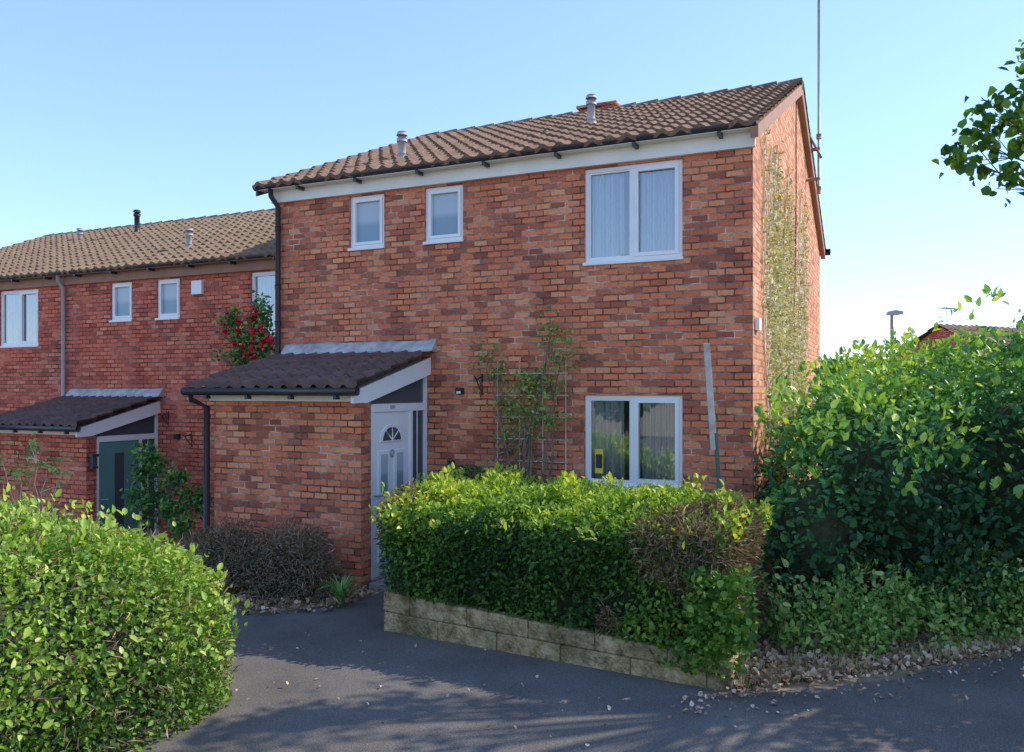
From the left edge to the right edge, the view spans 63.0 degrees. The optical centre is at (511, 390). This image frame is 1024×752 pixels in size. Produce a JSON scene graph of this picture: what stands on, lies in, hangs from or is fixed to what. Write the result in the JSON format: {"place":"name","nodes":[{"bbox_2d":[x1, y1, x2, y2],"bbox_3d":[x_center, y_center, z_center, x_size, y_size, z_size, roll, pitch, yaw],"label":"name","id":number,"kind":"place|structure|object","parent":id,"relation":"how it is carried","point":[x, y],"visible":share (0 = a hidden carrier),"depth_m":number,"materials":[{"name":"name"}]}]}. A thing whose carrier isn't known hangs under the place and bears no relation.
{"place":"outdoors","nodes":[
{"label":"outdoors","id":0,"kind":"place"},
{"bbox_2d":[0,433,96,556],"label":"porch front wall","id":1,"kind":"structure","parent":0,"point":[82,483],"depth_m":13.78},
{"bbox_2d":[2,402,153,431],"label":"porch roof deck","id":2,"kind":"structure","parent":1,"relation":"on","point":[81,424],"depth_m":14.07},
{"bbox_2d":[75,401,159,436],"bbox_3d":[-6.568,0.463,14.017,0.042,0.555,1.646,0,0,25],"label":"porch side bargeboard","id":3,"kind":"object","parent":2,"relation":"attached to","point":[121,419],"visible":1,"depth_m":13.98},
{"bbox_2d":[0,216,220,278],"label":"front roof slope","id":4,"kind":"structure","parent":0,"point":[40,256],"depth_m":18.58,"materials":[{"name":"tile"}]},
{"bbox_2d":[42,213,228,236],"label":"ridge tiles","id":5,"kind":"object","parent":4,"relation":"attached to","point":[192,218],"visible":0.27,"depth_m":20.65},
{"bbox_2d":[99,440,138,545],"bbox_3d":[-6.621,1.795,14.071,0.032,1.886,0.804,0,0,25],"label":"porch door leaf","id":6,"kind":"object","parent":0,"point":[108,450],"visible":0.57,"depth_m":13.96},
{"bbox_2d":[115,452,123,526],"bbox_3d":[-6.603,1.675,14.063,0.006,1.250,0.180,0,0,25],"label":"porch door slot glass","id":7,"kind":"object","parent":6,"relation":"in","point":[119,476],"visible":0.93,"depth_m":14.06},
{"bbox_2d":[97,433,155,441],"bbox_3d":[-6.544,0.802,14.226,0.058,0.094,1.153,0,0,25],"label":"porch transom","id":8,"kind":"object","parent":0,"point":[126,437],"visible":1,"depth_m":14.19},
{"bbox_2d":[98,415,153,435],"bbox_3d":[-6.549,0.567,14.229,0.006,0.373,1.148,0,0,25],"label":"porch triangle glass","id":9,"kind":"object","parent":8,"relation":"on","point":[144,426],"visible":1,"depth_m":14.38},
{"bbox_2d":[142,439,153,544],"bbox_3d":[-6.370,1.795,14.619,0.005,1.890,0.293,0,0,25],"label":"porch sidelight glass","id":10,"kind":"object","parent":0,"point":[144,441],"visible":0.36,"depth_m":14.59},
{"bbox_2d":[55,210,274,274],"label":"front roof slope","id":11,"kind":"structure","parent":0,"point":[237,236],"depth_m":15.71,"materials":[{"name":"tile"}]},
{"bbox_2d":[214,401,370,588],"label":"porch front wall","id":12,"kind":"structure","parent":0,"point":[278,463],"depth_m":9.59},
{"bbox_2d":[188,394,209,544],"bbox_3d":[-3.762,1.215,10.052,0.072,2.370,0.268,0,0,43],"label":"porch downpipe","id":13,"kind":"object","parent":12,"relation":"attached to","point":[206,461],"visible":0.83,"depth_m":10.10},
{"bbox_2d":[209,396,350,401],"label":"porch fascia","id":14,"kind":"structure","parent":12,"relation":"attached to","point":[283,398],"depth_m":9.64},
{"bbox_2d":[180,387,359,395],"bbox_3d":[-2.799,0.010,9.504,2.510,0.100,0.100,0,0,25],"label":"porch gutter","id":15,"kind":"object","parent":14,"relation":"attached to","point":[296,391],"visible":1,"depth_m":9.41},
{"bbox_2d":[193,360,420,395],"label":"porch roof deck","id":16,"kind":"structure","parent":12,"relation":"on","point":[365,382],"depth_m":9.85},
{"bbox_2d":[351,357,430,402],"bbox_3d":[-1.385,-0.138,9.804,0.042,0.555,1.646,0,0,25],"label":"porch side bargeboard","id":17,"kind":"object","parent":16,"relation":"attached to","point":[391,382],"visible":0.88,"depth_m":9.76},
{"bbox_2d":[185,349,436,387],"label":"porch roof","id":18,"kind":"structure","parent":12,"relation":"on","point":[323,370],"depth_m":9.96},
{"bbox_2d":[281,340,436,353],"bbox_3d":[-2.049,-0.557,10.942,2.370,0.145,0.138,0,0,25],"label":"lead flashing","id":19,"kind":"object","parent":18,"relation":"on","point":[399,346],"visible":0.94,"depth_m":10.88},
{"bbox_2d":[371,405,372,579],"bbox_3d":[-1.614,1.155,9.463,0.058,1.970,0.054,0,0,25],"label":"porch frame post front","id":20,"kind":"object","parent":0,"point":[371,491],"visible":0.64,"depth_m":9.45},
{"bbox_2d":[373,411,408,577],"bbox_3d":[-1.438,1.195,9.857,0.032,1.886,0.804,0,0,25],"label":"porch door leaf","id":21,"kind":"object","parent":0,"point":[383,420],"visible":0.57,"depth_m":9.72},
{"bbox_2d":[371,403,424,411],"bbox_3d":[-1.361,0.202,10.012,0.058,0.094,1.153,0,0,25],"label":"porch transom","id":22,"kind":"object","parent":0,"point":[399,407],"visible":0.86,"depth_m":9.98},
{"bbox_2d":[371,378,422,403],"bbox_3d":[-1.366,-0.034,10.016,0.006,0.373,1.148,0,0,25],"label":"porch triangle glass","id":23,"kind":"object","parent":22,"relation":"on","point":[411,392],"visible":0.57,"depth_m":10.19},
{"bbox_2d":[409,411,412,487],"bbox_3d":[-1.253,1.195,10.246,0.058,1.890,0.050,0,0,25],"label":"porch frame post","id":24,"kind":"object","parent":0,"point":[410,445],"visible":0.29,"depth_m":10.23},
{"bbox_2d":[413,410,422,482],"bbox_3d":[-1.187,1.195,10.405,0.005,1.890,0.293,0,0,25],"label":"porch sidelight glass","id":25,"kind":"object","parent":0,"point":[420,441],"visible":0.36,"depth_m":10.44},
{"bbox_2d":[422,376,426,480],"bbox_3d":[-1.110,0.970,10.557,0.058,2.340,0.046,0,0,25],"label":"porch post","id":26,"kind":"object","parent":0,"point":[425,427],"visible":0.43,"depth_m":10.53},
{"bbox_2d":[0,0,1023,359],"label":"sky","id":27,"kind":"structure","parent":0,"point":[165,110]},
{"bbox_2d":[252,80,800,188],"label":"front roof slope","id":28,"kind":"structure","parent":0,"point":[732,108],"depth_m":11.20,"materials":[{"name":"brown tile"}]},
{"bbox_2d":[258,127,749,192],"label":"soffit","id":29,"kind":"structure","parent":28,"relation":"attached to","point":[700,135],"depth_m":9.84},
{"bbox_2d":[586,94,596,122],"bbox_3d":[1.125,-3.910,11.870,0.199,0.560,0.209,0,0,25],"label":"roof vent","id":30,"kind":"object","parent":28,"relation":"attached to","point":[591,102],"visible":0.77,"depth_m":11.82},
{"bbox_2d":[420,77,802,135],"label":"ridge tiles","id":31,"kind":"object","parent":28,"relation":"attached to","point":[765,85],"visible":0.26,"depth_m":13.62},
{"bbox_2d":[750,85,801,137],"bbox_3d":[3.450,-3.645,10.717,0.081,2.030,4.450,0,0,25],"label":"verge board","id":32,"kind":"object","parent":28,"relation":"attached to","point":[773,114],"visible":0.93,"depth_m":9.90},
{"bbox_2d":[78,590,1023,751],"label":"asphalt path","id":33,"kind":"structure","parent":0,"point":[412,706],"depth_m":5.81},
{"bbox_2d":[97,463,1023,692],"bbox_3d":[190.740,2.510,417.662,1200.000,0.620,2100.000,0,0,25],"label":"ground","id":34,"kind":"structure","parent":0,"point":[873,677],"depth_m":6.69,"materials":[{"name":"brown soil"}]},
{"bbox_2d":[0,285,64,412],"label":"front wall","id":35,"kind":"structure","parent":34,"relation":"on","point":[29,376],"depth_m":16.10,"materials":[{"name":"brick"}]},
{"bbox_2d":[1,289,37,345],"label":"window outer frame","id":36,"kind":"object","parent":35,"relation":"attached to","point":[8,292],"visible":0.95,"depth_m":16.54,"materials":[{"name":"white plastic"}]},
{"bbox_2d":[7,294,35,342],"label":"window curtains","id":37,"kind":"object","parent":36,"relation":"attached to","point":[13,318],"depth_m":16.53,"materials":[{"name":"white"}]},
{"bbox_2d":[20,291,37,343],"bbox_3d":[-9.371,-1.415,16.269,0.504,0.998,0.057,0,0,25],"label":"window right sash","id":38,"kind":"object","parent":36,"relation":"attached to","point":[22,317],"depth_m":16.33,"materials":[{"name":"white plastic"}]},
{"bbox_2d":[0,277,61,289],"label":"fascia board","id":39,"kind":"object","parent":35,"relation":"attached to","point":[24,284],"visible":0.6,"depth_m":16.12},
{"bbox_2d":[62,259,274,284],"bbox_3d":[-5.540,-2.075,14.420,6.400,0.190,0.058,0,0,25],"label":"fascia board","id":40,"kind":"object","parent":35,"relation":"attached to","point":[246,266],"visible":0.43,"depth_m":14.55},
{"bbox_2d":[0,433,73,516],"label":"garden sapling","id":41,"kind":"object","parent":34,"relation":"on","point":[17,474],"visible":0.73,"depth_m":10.26,"materials":[{"name":"green plant"}]},
{"bbox_2d":[0,395,162,426],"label":"porch roof","id":42,"kind":"structure","parent":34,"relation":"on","point":[71,410],"depth_m":14.23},
{"bbox_2d":[0,424,80,431],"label":"porch gutter","id":43,"kind":"object","parent":42,"relation":"attached to","point":[60,428],"visible":1,"depth_m":13.50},
{"bbox_2d":[65,389,163,396],"bbox_3d":[-7.232,0.043,15.155,2.370,0.145,0.138,0,0,25],"label":"lead flashing","id":44,"kind":"object","parent":42,"relation":"on","point":[120,392],"visible":0.94,"depth_m":15.09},
{"bbox_2d":[0,483,249,751],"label":"foreground hedge","id":45,"kind":"object","parent":34,"relation":"on","point":[87,649],"visible":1,"depth_m":5.18,"materials":[{"name":"green plant"}]},
{"bbox_2d":[117,440,213,546],"bbox_3d":[-5.200,1.825,12.626,1.833,2.153,0.768,0,0,25],"label":"garden shrub","id":46,"kind":"object","parent":34,"relation":"on","point":[166,505],"visible":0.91,"depth_m":12.65,"materials":[{"name":"green plant"}]},
{"bbox_2d":[65,269,274,550],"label":"front wall","id":47,"kind":"structure","parent":34,"relation":"on","point":[143,349],"depth_m":14.70,"materials":[{"name":"brick"}]},
{"bbox_2d":[56,275,64,395],"bbox_3d":[-8.462,0.314,15.676,0.072,4.973,0.187,0,0,25],"label":"downpipe","id":48,"kind":"object","parent":47,"relation":"attached to","point":[59,282],"visible":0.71,"depth_m":15.70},
{"bbox_2d":[112,282,131,319],"bbox_3d":[-7.062,-1.615,15.221,0.539,0.684,0.060,0,0,25],"label":"window outer frame","id":49,"kind":"object","parent":47,"relation":"attached to","point":[124,283],"visible":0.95,"depth_m":15.25,"materials":[{"name":"white plastic"}]},
{"bbox_2d":[117,287,129,315],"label":"window glass","id":50,"kind":"object","parent":49,"relation":"attached to","point":[123,301],"visible":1,"depth_m":15.23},
{"bbox_2d":[158,278,179,317],"bbox_3d":[-6.015,-1.615,14.739,0.544,0.684,0.060,0,0,25],"label":"window outer frame","id":51,"kind":"object","parent":47,"relation":"attached to","point":[167,280],"visible":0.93,"depth_m":14.72,"materials":[{"name":"white plastic"}]},
{"bbox_2d":[159,281,178,315],"bbox_3d":[-6.021,-1.615,14.726,0.458,0.598,0.057,0,0,25],"label":"window sash","id":52,"kind":"object","parent":51,"relation":"attached to","point":[161,298],"depth_m":14.76,"materials":[{"name":"white plastic"}]},
{"bbox_2d":[163,283,176,313],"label":"window glass","id":53,"kind":"object","parent":51,"relation":"attached to","point":[169,298],"visible":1,"depth_m":14.75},
{"bbox_2d":[208,290,274,366],"bbox_3d":[-3.743,0.243,11.988,1.547,3.325,0.841,0,0,25],"label":"red climbing rose","id":54,"kind":"object","parent":47,"relation":"attached to","point":[254,340],"visible":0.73,"depth_m":11.86,"materials":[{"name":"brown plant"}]},
{"bbox_2d":[252,271,274,335],"bbox_3d":[-3.801,-1.415,13.720,1.139,1.084,0.060,0,0,25],"label":"window outer frame","id":55,"kind":"object","parent":47,"relation":"attached to","point":[263,273],"visible":0.18,"depth_m":13.90,"materials":[{"name":"white plastic"}]},
{"bbox_2d":[257,275,274,332],"bbox_3d":[-3.772,-1.415,13.783,1.093,1.098,0.085,0,0,25],"label":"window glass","id":56,"kind":"object","parent":55,"relation":"attached to","point":[266,285],"depth_m":13.90,"materials":[{"name":"white"}]},
{"bbox_2d":[170,516,347,606],"bbox_3d":[-2.857,1.837,9.202,2.362,0.942,1.271,0,0,25],"label":"cotoneaster shrub","id":57,"kind":"object","parent":34,"relation":"on","point":[264,565],"visible":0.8,"depth_m":8.85,"materials":[{"name":"brown plant"}]},
{"bbox_2d":[151,583,381,613],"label":"leaf litter","id":58,"kind":"object","parent":34,"relation":"on","point":[294,604],"visible":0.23,"depth_m":8.51,"materials":[{"name":"brown plant"}]},
{"bbox_2d":[317,573,367,607],"bbox_3d":[-1.737,2.044,8.444,0.579,0.312,0.618,0,0,25],"label":"iris plant","id":59,"kind":"object","parent":34,"relation":"on","point":[339,592],"visible":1,"depth_m":8.46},
{"bbox_2d":[384,611,438,639],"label":"front block","id":60,"kind":"structure","parent":34,"relation":"on","point":[410,625],"depth_m":7.50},
{"bbox_2d":[384,590,413,615],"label":"front block","id":61,"kind":"structure","parent":60,"relation":"on","point":[397,602],"depth_m":7.57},
{"bbox_2d":[438,621,497,649],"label":"front block","id":62,"kind":"structure","parent":34,"relation":"on","point":[466,635],"depth_m":7.20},
{"bbox_2d":[410,597,468,625],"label":"front block","id":63,"kind":"structure","parent":62,"relation":"on","point":[443,612],"depth_m":7.35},
{"bbox_2d":[428,462,552,515],"bbox_3d":[-0.283,1.485,9.474,1.932,1.332,1.105,0,0,25],"label":"clipped box shrub","id":64,"kind":"object","parent":34,"relation":"on","point":[467,474],"visible":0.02,"depth_m":9.53,"materials":[{"name":"green plant"}]},
{"bbox_2d":[279,148,752,511],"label":"front wall","id":65,"kind":"structure","parent":34,"relation":"on","point":[646,328],"depth_m":9.91,"materials":[{"name":"red brick"}]},
{"bbox_2d":[268,188,280,353],"bbox_3d":[-3.257,-0.286,11.457,0.084,4.973,0.194,0,0,43],"label":"downpipe","id":66,"kind":"object","parent":65,"relation":"attached to","point":[277,272],"visible":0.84,"depth_m":11.47,"materials":[{"name":"black plastic"}]},
{"bbox_2d":[351,194,383,247],"bbox_3d":[-1.879,-2.215,11.007,0.539,0.684,0.060,0,0,25],"label":"window outer frame","id":67,"kind":"object","parent":65,"relation":"attached to","point":[367,197],"visible":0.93,"depth_m":11.01,"materials":[{"name":"white plastic"}]},
{"bbox_2d":[353,197,382,245],"bbox_3d":[-1.884,-2.215,10.995,0.453,0.598,0.057,0,0,25],"label":"window sash","id":68,"kind":"object","parent":67,"relation":"attached to","point":[355,202],"depth_m":10.99,"materials":[{"name":"white plastic"}]},
{"bbox_2d":[357,201,379,241],"bbox_3d":[-1.879,-2.215,11.007,0.453,0.598,0.001,0,0,25],"label":"window glass","id":69,"kind":"object","parent":67,"relation":"attached to","point":[368,221],"visible":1,"depth_m":11.01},
{"bbox_2d":[426,185,462,241],"bbox_3d":[-0.832,-2.215,10.525,0.544,0.684,0.060,0,0,25],"label":"window outer frame","id":70,"kind":"object","parent":65,"relation":"attached to","point":[444,188],"visible":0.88,"depth_m":10.50,"materials":[{"name":"white plastic"}]},
{"bbox_2d":[428,188,460,238],"bbox_3d":[-0.838,-2.215,10.513,0.458,0.598,0.057,0,0,25],"label":"window sash","id":71,"kind":"object","parent":70,"relation":"attached to","point":[430,213],"depth_m":10.53,"materials":[{"name":"white plastic"}]},
{"bbox_2d":[433,192,457,235],"bbox_3d":[-0.832,-2.215,10.525,0.458,0.598,0.001,0,0,25],"label":"window glass","id":72,"kind":"object","parent":70,"relation":"attached to","point":[445,213],"visible":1,"depth_m":10.53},
{"bbox_2d":[271,131,755,203],"bbox_3d":[-0.366,-2.675,10.211,6.480,0.190,0.058,0,0,25],"label":"fascia board","id":73,"kind":"object","parent":65,"relation":"attached to","point":[712,144],"visible":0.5,"depth_m":9.91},
{"bbox_2d":[252,121,757,190],"bbox_3d":[-0.492,-2.773,10.116,6.710,0.063,0.116,0,0,25],"label":"gutter","id":74,"kind":"object","parent":73,"relation":"attached to","point":[706,129],"visible":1,"depth_m":9.82,"materials":[{"name":"black plastic"}]},
{"bbox_2d":[495,361,567,483],"bbox_3d":[0.224,0.775,9.913,0.940,2.250,0.026,0,0,25],"label":"wire trellis","id":75,"kind":"object","parent":65,"relation":"attached to","point":[565,440],"visible":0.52,"depth_m":9.85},
{"bbox_2d":[624,172,641,254],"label":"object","id":76,"kind":"object","parent":65,"relation":"attached to","point":[627,208],"depth_m":10.91,"materials":[{"name":"paint"}]},
{"bbox_2d":[583,256,682,265],"bbox_3d":[1.357,-1.457,9.451,1.165,0.034,0.058,0,0,25],"label":"window sill","id":77,"kind":"structure","parent":65,"relation":"attached to","point":[634,261],"depth_m":9.42,"materials":[{"name":"white plastic"}]},
{"bbox_2d":[585,159,681,262],"bbox_3d":[1.382,-2.015,9.506,1.139,1.084,0.060,0,0,25],"label":"window outer frame","id":78,"kind":"object","parent":65,"relation":"attached to","point":[626,167],"visible":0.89,"depth_m":9.51,"materials":[{"name":"white plastic"}]},
{"bbox_2d":[589,169,630,259],"bbox_3d":[1.132,-2.015,9.618,0.504,0.998,0.035,0,0,25],"label":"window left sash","id":79,"kind":"object","parent":78,"relation":"attached to","point":[590,207],"depth_m":9.70,"materials":[{"name":"white plastic"}]},
{"bbox_2d":[631,169,634,256],"bbox_3d":[1.382,-2.015,9.506,0.040,0.998,0.056,0,0,25],"label":"window mullion","id":80,"kind":"structure","parent":78,"relation":"attached to","point":[632,212],"depth_m":9.48,"materials":[{"name":"white plastic"}]},
{"bbox_2d":[592,169,674,257],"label":"window curtains","id":81,"kind":"object","parent":78,"relation":"attached to","point":[658,214],"depth_m":9.62,"materials":[{"name":"white"}]},
{"bbox_2d":[634,163,678,255],"bbox_3d":[1.626,-2.015,9.379,0.504,0.998,0.057,0,0,25],"label":"window right sash","id":82,"kind":"object","parent":78,"relation":"attached to","point":[675,166],"depth_m":9.37,"materials":[{"name":"white plastic"}]},
{"bbox_2d":[585,395,681,487],"bbox_3d":[1.382,0.572,9.506,1.139,1.031,0.060,0,0,25],"label":"window outer frame","id":83,"kind":"object","parent":65,"relation":"attached to","point":[588,397],"visible":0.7,"depth_m":9.49,"materials":[{"name":"white plastic"}]},
{"bbox_2d":[589,399,630,481],"bbox_3d":[1.132,0.572,9.618,0.504,0.945,0.035,0,0,25],"label":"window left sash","id":84,"kind":"object","parent":83,"relation":"attached to","point":[590,439],"depth_m":9.70,"materials":[{"name":"white plastic"}]},
{"bbox_2d":[592,401,674,479],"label":"window curtains","id":85,"kind":"object","parent":83,"relation":"attached to","point":[658,439],"depth_m":9.55,"materials":[{"name":"white"}]},
{"bbox_2d":[634,399,678,484],"bbox_3d":[1.626,0.572,9.379,0.504,0.945,0.057,0,0,25],"label":"window right sash","id":86,"kind":"object","parent":83,"relation":"attached to","point":[636,443],"depth_m":9.38,"materials":[{"name":"white plastic"}]},
{"bbox_2d":[624,401,642,479],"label":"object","id":87,"kind":"object","parent":65,"relation":"attached to","point":[627,435],"depth_m":10.91,"materials":[{"name":"paint"}]},
{"bbox_2d":[497,632,562,661],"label":"front block","id":88,"kind":"structure","parent":34,"relation":"on","point":[527,646],"depth_m":6.91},
{"bbox_2d":[467,606,531,637],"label":"front block","id":89,"kind":"structure","parent":88,"relation":"on","point":[491,620],"depth_m":7.06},
{"bbox_2d":[465,300,598,484],"bbox_3d":[0.200,0.524,9.858,1.706,3.167,0.745,0,0,25],"label":"climbing rose","id":90,"kind":"object","parent":34,"relation":"on","point":[529,439],"visible":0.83,"depth_m":9.83,"materials":[{"name":"green plant"}]},
{"bbox_2d":[561,645,631,673],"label":"front block","id":91,"kind":"structure","parent":34,"relation":"on","point":[595,659],"depth_m":6.61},
{"bbox_2d":[528,619,596,649],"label":"front block","id":92,"kind":"structure","parent":91,"relation":"on","point":[576,636],"depth_m":6.77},
{"bbox_2d":[631,658,706,687],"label":"front block","id":93,"kind":"structure","parent":34,"relation":"on","point":[648,669],"depth_m":6.33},
{"bbox_2d":[595,632,670,663],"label":"front block","id":94,"kind":"structure","parent":93,"relation":"on","point":[632,647],"depth_m":6.48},
{"bbox_2d":[703,343,721,497],"bbox_3d":[1.868,0.886,7.604,0.255,2.630,0.035,0,0,1],"label":"leaning sign post","id":95,"kind":"object","parent":34,"relation":"on","point":[714,441],"visible":0.67,"depth_m":7.59,"materials":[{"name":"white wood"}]},
{"bbox_2d":[707,673,734,691],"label":"front block","id":96,"kind":"structure","parent":34,"relation":"on","point":[714,681],"depth_m":6.13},
{"bbox_2d":[668,647,734,675],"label":"front block","id":97,"kind":"structure","parent":96,"relation":"on","point":[728,671],"depth_m":6.19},
{"bbox_2d":[753,100,819,571],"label":"gable wall","id":98,"kind":"structure","parent":34,"relation":"on","point":[782,127],"depth_m":10.91,"materials":[{"name":"brick"}]},
{"bbox_2d":[760,127,810,496],"bbox_3d":[3.925,-0.913,11.772,0.174,4.779,5.530,0,0,25],"label":"dry gable vine","id":99,"kind":"object","parent":98,"relation":"attached to","point":[779,296],"visible":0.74,"depth_m":10.69,"materials":[{"name":"beige plant"}]},
{"bbox_2d":[793,100,796,390],"bbox_3d":[4.158,-2.099,12.290,0.016,4.601,0.318,0,0,25],"label":"gable cable","id":100,"kind":"object","parent":98,"relation":"attached to","point":[795,198],"visible":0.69,"depth_m":12.42,"materials":[{"name":"black plastic"}]},
{"bbox_2d":[806,0,821,193],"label":"aerial mast","id":101,"kind":"object","parent":98,"relation":"attached to","point":[819,157],"visible":0.88,"depth_m":14.02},
{"bbox_2d":[663,645,1023,738],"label":"leaf litter","id":102,"kind":"object","parent":34,"relation":"on","point":[812,685],"visible":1,"depth_m":6.28,"materials":[{"name":"brown plant"}]},
{"bbox_2d":[727,613,1023,694],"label":"leaf litter","id":103,"kind":"object","parent":34,"relation":"on","point":[890,658],"visible":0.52,"depth_m":6.74,"materials":[{"name":"brown plant"}]},
{"bbox_2d":[737,621,1023,689],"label":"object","id":104,"kind":"structure","parent":34,"relation":"on","point":[945,652],"depth_m":6.70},
{"bbox_2d":[750,283,1023,627],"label":"lilac shrub","id":105,"kind":"object","parent":34,"relation":"on","point":[908,471],"visible":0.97,"depth_m":7.75,"materials":[{"name":"green plant"}]},
{"bbox_2d":[754,532,1023,661],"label":"weed patch","id":106,"kind":"object","parent":34,"relation":"on","point":[833,615],"visible":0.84,"depth_m":7.17,"materials":[{"name":"green plant"}]},
{"bbox_2d":[889,327,993,398],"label":"walls","id":107,"kind":"structure","parent":34,"relation":"on","point":[942,333],"depth_m":35.63,"materials":[{"name":"brick"}]},
{"bbox_2d":[938,323,1023,350],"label":"roof front","id":108,"kind":"structure","parent":107,"relation":"on","point":[953,327],"depth_m":35.59,"materials":[{"name":"brown tile"}]},
{"bbox_2d":[931,39,1023,207],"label":"maple tree","id":109,"kind":"object","parent":34,"relation":"on","point":[968,137],"visible":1,"depth_m":6.96,"materials":[{"name":"green plant"}]},
{"bbox_2d":[803,81,825,248],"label":"back roof slope","id":110,"kind":"structure","parent":0,"point":[813,162],"depth_m":14.37,"materials":[{"name":"brown tile"}]},
{"bbox_2d":[797,90,824,258],"bbox_3d":[5.311,-3.645,14.759,0.081,2.030,4.450,0,0,25],"label":"verge board","id":111,"kind":"object","parent":110,"relation":"attached to","point":[805,129],"visible":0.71,"depth_m":14.29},
{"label":"planter soil","id":112,"kind":"structure","parent":0,"visible":0},
{"bbox_2d":[368,461,776,679],"bbox_3d":[0.522,1.385,7.569,3.604,1.464,2.040,0,0,25],"label":"planter hedge","id":113,"kind":"object","parent":112,"relation":"on","point":[661,566],"visible":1,"depth_m":6.93,"materials":[{"name":"green plant"}]},
{"bbox_3d":[-8.034,-2.122,15.459,0.040,0.045,0.140,0,0,25],"label":"gutter bracket","id":114,"kind":"object","parent":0,"visible":0},
{"bbox_2d":[58,257,271,275],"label":"soffit","id":115,"kind":"structure","parent":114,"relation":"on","point":[170,266],"depth_m":14.45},
{"bbox_2d":[53,254,274,275],"bbox_3d":[-5.620,-2.174,14.304,6.390,0.063,0.116,0,0,25],"label":"gutter","id":116,"kind":"object","parent":115,"relation":"on","point":[172,263],"visible":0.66,"depth_m":14.39,"materials":[{"name":"black plastic"}]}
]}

